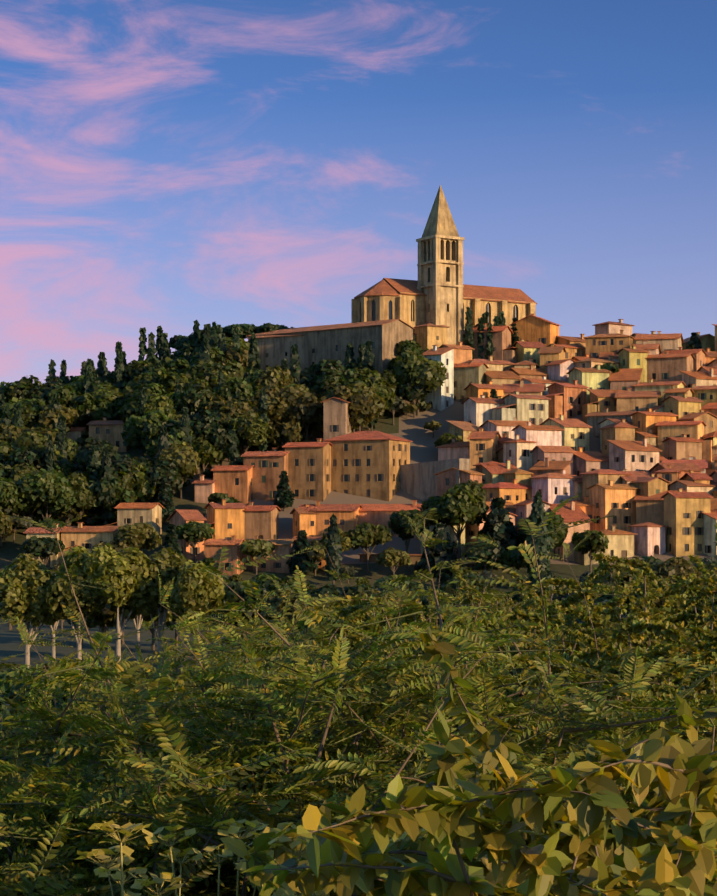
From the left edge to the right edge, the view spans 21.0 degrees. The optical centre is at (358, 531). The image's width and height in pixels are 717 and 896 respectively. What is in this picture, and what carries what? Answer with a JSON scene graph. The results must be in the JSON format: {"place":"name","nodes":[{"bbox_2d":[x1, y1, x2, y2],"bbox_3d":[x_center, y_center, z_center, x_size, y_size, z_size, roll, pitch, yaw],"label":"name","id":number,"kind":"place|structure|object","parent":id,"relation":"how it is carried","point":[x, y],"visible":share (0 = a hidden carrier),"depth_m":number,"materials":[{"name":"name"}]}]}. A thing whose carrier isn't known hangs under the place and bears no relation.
{"place":"outdoors","nodes":[
{"label":"outdoors","id":0,"kind":"place"},
{"bbox_2d":[0,368,711,674],"bbox_3d":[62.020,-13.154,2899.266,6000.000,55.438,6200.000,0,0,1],"label":"terrain","id":1,"kind":"structure","parent":0,"point":[422,445],"depth_m":357.38,"materials":[{"name":"green plant"}]},
{"bbox_2d":[0,320,446,546],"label":"hill forest trees","id":2,"kind":"object","parent":1,"relation":"on","point":[207,393],"depth_m":402.36,"materials":[{"name":"green plant"}]},
{"bbox_2d":[76,818,427,895],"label":"leafy plants","id":3,"kind":"object","parent":1,"relation":"on","point":[151,838],"depth_m":6.77,"materials":[{"name":"green plant"}]},
{"bbox_2d":[23,322,604,575],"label":"town houses","id":4,"kind":"structure","parent":1,"relation":"on","point":[341,458],"depth_m":378.40,"materials":[{"name":"stone"}]},
{"bbox_2d":[245,319,415,372],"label":"convent building","id":5,"kind":"structure","parent":1,"relation":"on","point":[316,344],"depth_m":435.34,"materials":[{"name":"stone"}]},
{"bbox_2d":[0,493,716,895],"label":"ailanthus bush","id":6,"kind":"object","parent":1,"relation":"on","point":[180,751],"depth_m":10.68,"materials":[{"name":"green plant"}]},
{"bbox_2d":[0,479,716,758],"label":"valley trees","id":7,"kind":"object","parent":1,"relation":"on","point":[33,591],"depth_m":170.91,"materials":[{"name":"green plant"}]},
{"bbox_2d":[21,332,701,585],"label":"town trees","id":8,"kind":"object","parent":1,"relation":"on","point":[144,535],"depth_m":346.67,"materials":[{"name":"green plant"}]},
{"bbox_2d":[358,458,468,563],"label":"retaining walls","id":9,"kind":"structure","parent":1,"relation":"on","point":[418,480],"depth_m":375.73,"materials":[{"name":"stone"}]},
{"bbox_2d":[351,185,536,344],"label":"church","id":10,"kind":"structure","parent":1,"relation":"on","point":[438,292],"depth_m":440.34,"materials":[{"name":"stone"}]},
{"bbox_2d":[220,627,716,895],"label":"shrub","id":11,"kind":"object","parent":1,"relation":"on","point":[541,863],"depth_m":5.24,"materials":[{"name":"green plant"}]},
{"bbox_2d":[464,307,518,359],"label":"cypress trees","id":12,"kind":"object","parent":1,"relation":"on","point":[500,320],"visible":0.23,"depth_m":439.93,"materials":[{"name":"green plant"}]},
{"bbox_2d":[417,314,716,564],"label":"town houses","id":13,"kind":"structure","parent":1,"relation":"on","point":[648,412],"depth_m":390.23,"materials":[{"name":"stone"}]},
{"bbox_2d":[0,0,716,385],"label":"sky","id":14,"kind":"structure","parent":0,"point":[171,165],"materials":[{"name":"blue"}]},
{"bbox_2d":[290,523,716,790],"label":"bushes","id":15,"kind":"object","parent":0,"point":[615,649],"depth_m":22.79,"materials":[{"name":"green plant"}]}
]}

